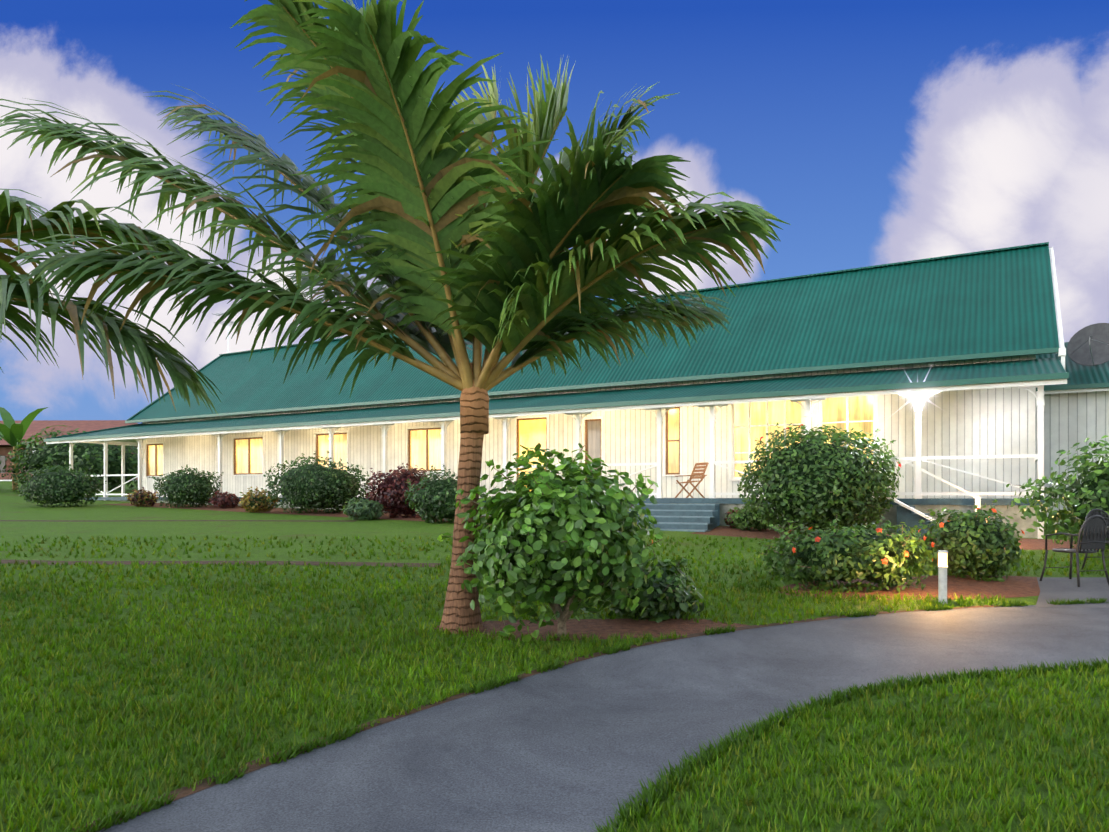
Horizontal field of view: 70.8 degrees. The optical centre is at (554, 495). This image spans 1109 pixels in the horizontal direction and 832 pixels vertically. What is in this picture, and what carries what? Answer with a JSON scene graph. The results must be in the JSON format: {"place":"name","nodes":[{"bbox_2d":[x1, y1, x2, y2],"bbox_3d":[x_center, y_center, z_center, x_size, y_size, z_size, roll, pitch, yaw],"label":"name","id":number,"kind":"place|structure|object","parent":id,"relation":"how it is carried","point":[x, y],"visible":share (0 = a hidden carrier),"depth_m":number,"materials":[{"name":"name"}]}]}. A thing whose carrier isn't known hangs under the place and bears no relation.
{"place":"outdoors","nodes":[
{"label":"outdoors","id":0,"kind":"place"},
{"bbox_2d":[0,481,1108,831],"bbox_3d":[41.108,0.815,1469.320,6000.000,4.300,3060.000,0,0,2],"label":"ground","id":1,"kind":"structure","parent":0,"point":[18,517],"depth_m":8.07,"materials":[{"name":"green plant"}]},
{"bbox_2d":[0,407,70,489],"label":"banana plant","id":2,"kind":"object","parent":1,"relation":"on","point":[11,431],"visible":0.79,"depth_m":46.57,"materials":[{"name":"green plant"}]},
{"bbox_2d":[10,464,106,507],"bbox_3d":[-18.552,-0.358,29.286,3.171,1.651,2.582,0,0,2],"label":"shrub","id":3,"kind":"object","parent":1,"relation":"on","point":[50,487],"visible":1,"depth_m":28.75,"materials":[{"name":"green plant"}]},
{"bbox_2d":[0,426,137,491],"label":"hedge","id":4,"kind":"object","parent":1,"relation":"on","point":[88,458],"visible":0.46,"depth_m":43.25,"materials":[{"name":"green plant"}]},
{"bbox_2d":[0,420,137,480],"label":"neighbour building","id":5,"kind":"structure","parent":1,"relation":"on","point":[36,426],"depth_m":74.14,"materials":[{"name":"red metal"}]},
{"bbox_2d":[0,189,222,414],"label":"palm tree","id":6,"kind":"object","parent":1,"relation":"on","point":[147,349],"visible":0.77,"depth_m":8.27,"materials":[{"name":"green plant"}]},
{"bbox_2d":[126,487,158,506],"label":"croton shrub","id":7,"kind":"object","parent":1,"relation":"on","point":[141,497],"visible":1,"depth_m":29.05,"materials":[{"name":"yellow plant"}]},
{"bbox_2d":[0,520,357,521],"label":"worn lawn line","id":8,"kind":"object","parent":1,"relation":"on","point":[184,520],"visible":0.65,"depth_m":22.22,"materials":[{"name":"green plant"}]},
{"bbox_2d":[1,560,439,566],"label":"worn lawn line","id":9,"kind":"object","parent":1,"relation":"on","point":[233,562],"visible":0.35,"depth_m":12.93,"materials":[{"name":"green plant"}]},
{"bbox_2d":[103,503,507,524],"bbox_3d":[-8.234,0.566,25.774,21.600,0.525,2.500,0,0,30],"label":"garden bed","id":10,"kind":"object","parent":1,"relation":"on","point":[280,511],"visible":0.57,"depth_m":26.19,"materials":[{"name":"soil"}]},
{"bbox_2d":[149,464,223,507],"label":"shrub","id":11,"kind":"object","parent":10,"relation":"on","point":[181,487],"visible":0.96,"depth_m":28.27,"materials":[{"name":"green plant"}]},
{"bbox_2d":[208,490,239,507],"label":"croton shrub","id":12,"kind":"object","parent":10,"relation":"on","point":[224,500],"visible":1,"depth_m":27.92,"materials":[{"name":"red plant"}]},
{"bbox_2d":[239,486,280,512],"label":"croton shrub","id":13,"kind":"object","parent":10,"relation":"on","point":[250,501],"visible":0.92,"depth_m":25.55,"materials":[{"name":"yellow plant"}]},
{"bbox_2d":[261,450,373,513],"bbox_3d":[-7.617,-0.429,25.354,3.594,2.098,2.751,0,0,2],"label":"shrub","id":14,"kind":"object","parent":10,"relation":"on","point":[312,486],"visible":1,"depth_m":24.79,"materials":[{"name":"green plant"}]},
{"bbox_2d":[364,463,430,517],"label":"bush","id":15,"kind":"object","parent":10,"relation":"on","point":[390,491],"visible":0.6,"depth_m":23.11,"materials":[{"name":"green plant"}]},
{"bbox_2d":[342,497,384,519],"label":"small shrub","id":16,"kind":"object","parent":1,"relation":"on","point":[367,510],"visible":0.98,"depth_m":22.21,"materials":[{"name":"green plant"}]},
{"bbox_2d":[0,0,790,633],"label":"palm tree","id":17,"kind":"object","parent":1,"relation":"on","point":[472,244],"visible":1,"depth_m":7.05,"materials":[{"name":"green plant"}]},
{"bbox_2d":[404,464,486,522],"bbox_3d":[-2.994,-0.033,21.508,2.276,1.637,2.361,0,0,2],"label":"shrub","id":18,"kind":"object","parent":1,"relation":"on","point":[434,499],"visible":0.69,"depth_m":20.95,"materials":[{"name":"green plant"}]},
{"bbox_2d":[0,579,1019,634],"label":"lawn grass","id":19,"kind":"structure","parent":1,"relation":"on","point":[306,615],"depth_m":8.97,"materials":[{"name":"green plant"}]},
{"bbox_2d":[72,605,1000,831],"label":"soil margin","id":20,"kind":"object","parent":1,"relation":"on","point":[184,791],"visible":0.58,"depth_m":5.25,"materials":[{"name":"brown soil"}]},
{"bbox_2d":[437,443,663,642],"bbox_3d":[0.020,0.451,7.364,2.137,1.904,1.856,0,0,-12],"label":"shrub","id":21,"kind":"object","parent":1,"relation":"on","point":[582,540],"visible":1,"depth_m":7.03,"materials":[{"name":"green plant"}]},
{"bbox_2d":[0,534,1101,559],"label":"lawn grass","id":22,"kind":"structure","parent":1,"relation":"on","point":[426,549],"depth_m":15.12,"materials":[{"name":"green plant"}]},
{"bbox_2d":[0,623,1108,720],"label":"lawn grass","id":23,"kind":"structure","parent":1,"relation":"on","point":[185,646],"depth_m":6.12,"materials":[{"name":"green plant"}]},
{"bbox_2d":[0,553,1108,586],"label":"lawn grass","id":24,"kind":"structure","parent":1,"relation":"on","point":[260,566],"depth_m":11.70,"materials":[{"name":"green plant"}]},
{"bbox_2d":[86,455,1044,537],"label":"veranda deck","id":25,"kind":"structure","parent":1,"relation":"on","point":[690,514],"depth_m":18.31,"materials":[{"name":"grey paint"}]},
{"bbox_2d":[46,379,1066,538],"bbox_3d":[-4.848,-0.774,28.140,38.750,3.520,5.440,0,0,30],"label":"veranda","id":26,"kind":"object","parent":25,"relation":"on","point":[808,408],"visible":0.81,"depth_m":21.00,"materials":[{"name":"white paint"}]},
{"bbox_2d":[675,462,708,497],"bbox_3d":[3.828,-0.407,21.795,0.744,1.006,0.633,0,0,-25],"label":"folding chair","id":27,"kind":"object","parent":25,"relation":"on","point":[693,475],"visible":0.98,"depth_m":21.82,"materials":[{"name":"brown wood"}]},
{"bbox_2d":[57,597,1106,831],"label":"path edge grass","id":28,"kind":"structure","parent":1,"relation":"on","point":[226,778],"depth_m":4.60,"materials":[{"name":"green plant"}]},
{"bbox_2d":[142,355,1035,498],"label":"house walls","id":29,"kind":"structure","parent":1,"relation":"on","point":[995,421],"depth_m":23.16,"materials":[{"name":"white wood"}]},
{"bbox_2d":[144,395,877,492],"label":"house windows","id":30,"kind":"structure","parent":29,"relation":"in","point":[750,423],"depth_m":23.64,"materials":[{"name":"yellow glass"}]},
{"bbox_2d":[44,242,1068,442],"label":"house roof","id":31,"kind":"structure","parent":29,"relation":"on","point":[1000,302],"depth_m":23.24,"materials":[{"name":"teal metal"}]},
{"bbox_2d":[214,311,240,352],"bbox_3d":[-16.538,-8.165,39.522,1.800,2.500,1.000,0,0,30],"label":"tv antenna","id":32,"kind":"object","parent":31,"relation":"on","point":[232,322],"visible":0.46,"depth_m":39.50,"materials":[{"name":"silver metal"}]},
{"bbox_2d":[901,377,933,408],"bbox_3d":[8.193,-2.195,17.650,1.719,2.002,0.238,0,0,26],"label":"floodlight lens","id":33,"kind":"object","parent":29,"relation":"attached to","point":[917,396],"visible":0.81,"depth_m":17.63,"materials":[{"name":"white glass"}]},
{"bbox_2d":[434,618,749,640],"bbox_3d":[0.402,1.332,7.772,3.255,0.047,0.980,0,0,-4],"label":"soil bed","id":34,"kind":"object","parent":1,"relation":"on","point":[605,627],"visible":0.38,"depth_m":7.83,"materials":[{"name":"soil"}]},
{"bbox_2d":[598,547,703,622],"bbox_3d":[1.058,0.956,8.337,1.106,0.782,1.057,0,0,21],"label":"small shrub","id":35,"kind":"object","parent":1,"relation":"on","point":[671,594],"visible":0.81,"depth_m":8.11,"materials":[{"name":"green plant"}]},
{"bbox_2d":[720,507,747,528],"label":"small shrub","id":36,"kind":"object","parent":1,"relation":"on","point":[732,524],"visible":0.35,"depth_m":19.37,"materials":[{"name":"green plant"}]},
{"bbox_2d":[729,503,771,530],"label":"small shrub","id":37,"kind":"object","parent":1,"relation":"on","point":[748,520],"visible":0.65,"depth_m":18.59,"materials":[{"name":"green plant"}]},
{"bbox_2d":[754,534,804,578],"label":"bush","id":38,"kind":"object","parent":1,"relation":"on","point":[777,569],"visible":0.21,"depth_m":11.21,"materials":[{"name":"green plant"}]},
{"bbox_2d":[737,422,903,537],"bbox_3d":[5.927,-0.320,17.391,3.504,2.537,3.092,0,0,2],"label":"hibiscus shrub","id":39,"kind":"object","parent":1,"relation":"on","point":[812,480],"visible":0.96,"depth_m":16.68,"materials":[{"name":"green plant"}]},
{"bbox_2d":[585,656,1108,831],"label":"path edge grass","id":40,"kind":"structure","parent":1,"relation":"on","point":[839,696],"depth_m":4.76,"materials":[{"name":"green plant"}]},
{"bbox_2d":[689,526,1107,549],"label":"garden bed","id":41,"kind":"object","parent":1,"relation":"on","point":[1026,544],"depth_m":17.29,"materials":[{"name":"soil"}]},
{"bbox_2d":[778,575,1039,599],"bbox_3d":[4.957,1.214,10.387,4.212,0.088,2.049,0,0,2],"label":"flower bed","id":42,"kind":"object","parent":1,"relation":"on","point":[1016,586],"visible":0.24,"depth_m":10.20,"materials":[{"name":"soil"}]},
{"bbox_2d":[757,512,937,592],"bbox_3d":[3.862,0.744,10.255,2.277,1.049,1.492,0,0,2],"label":"flower bush","id":43,"kind":"object","parent":42,"relation":"on","point":[827,558],"visible":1,"depth_m":9.96,"materials":[{"name":"green plant"}]},
{"bbox_2d":[916,499,1024,581],"bbox_3d":[5.947,0.627,11.265,1.455,1.179,1.410,0,0,29],"label":"flower bush","id":44,"kind":"object","parent":42,"relation":"on","point":[972,545],"visible":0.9,"depth_m":10.89,"materials":[{"name":"green plant"}]},
{"bbox_2d":[938,550,947,603],"bbox_3d":[4.559,0.987,9.157,0.109,0.670,0.112,0,0,2],"label":"path bollard","id":45,"kind":"object","parent":1,"relation":"on","point":[942,583],"depth_m":9.12,"materials":[{"name":"white metal"}]},
{"bbox_2d":[938,553,946,566],"bbox_3d":[4.559,0.757,9.157,0.098,0.161,0.100,0,0,2],"label":"path bollard lens","id":46,"kind":"object","parent":45,"relation":"on","point":[942,559],"visible":0.82,"depth_m":9.11,"materials":[{"name":"white glass"}]},
{"bbox_2d":[1006,435,1108,554],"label":"hedge","id":47,"kind":"object","parent":1,"relation":"on","point":[1088,494],"visible":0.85,"depth_m":13.79,"materials":[{"name":"green plant"}]},
{"bbox_2d":[1036,342,1108,523],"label":"annex wing","id":48,"kind":"structure","parent":1,"relation":"on","point":[1076,408],"depth_m":20.39,"materials":[{"name":"white wood"}]},
{"bbox_2d":[1067,323,1108,365],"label":"satellite dish","id":49,"kind":"object","parent":48,"relation":"on","point":[1088,345],"visible":1,"depth_m":21.33,"materials":[{"name":"silver metal"}]},
{"bbox_2d":[1081,509,1108,569],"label":"iron chair","id":50,"kind":"object","parent":1,"relation":"on","point":[1092,512],"visible":0.31,"depth_m":12.04,"materials":[{"name":"black metal"}]},
{"bbox_2d":[0,0,1108,423],"label":"sky","id":51,"kind":"structure","parent":0,"point":[881,131],"materials":[{"name":"blue"}]},
{"bbox_2d":[96,605,1108,831],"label":"asphalt path","id":52,"kind":"structure","parent":0,"point":[580,746],"depth_m":4.89,"materials":[{"name":"grey asphalt"}]},
{"bbox_2d":[1035,577,1108,607],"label":"patio paving","id":53,"kind":"structure","parent":0,"point":[1055,588],"depth_m":9.91,"materials":[{"name":"grey concrete"}]},
{"bbox_2d":[1039,515,1108,586],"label":"iron chair","id":54,"kind":"object","parent":53,"relation":"on","point":[1094,533],"visible":1,"depth_m":10.36,"materials":[{"name":"black metal"}]}
]}

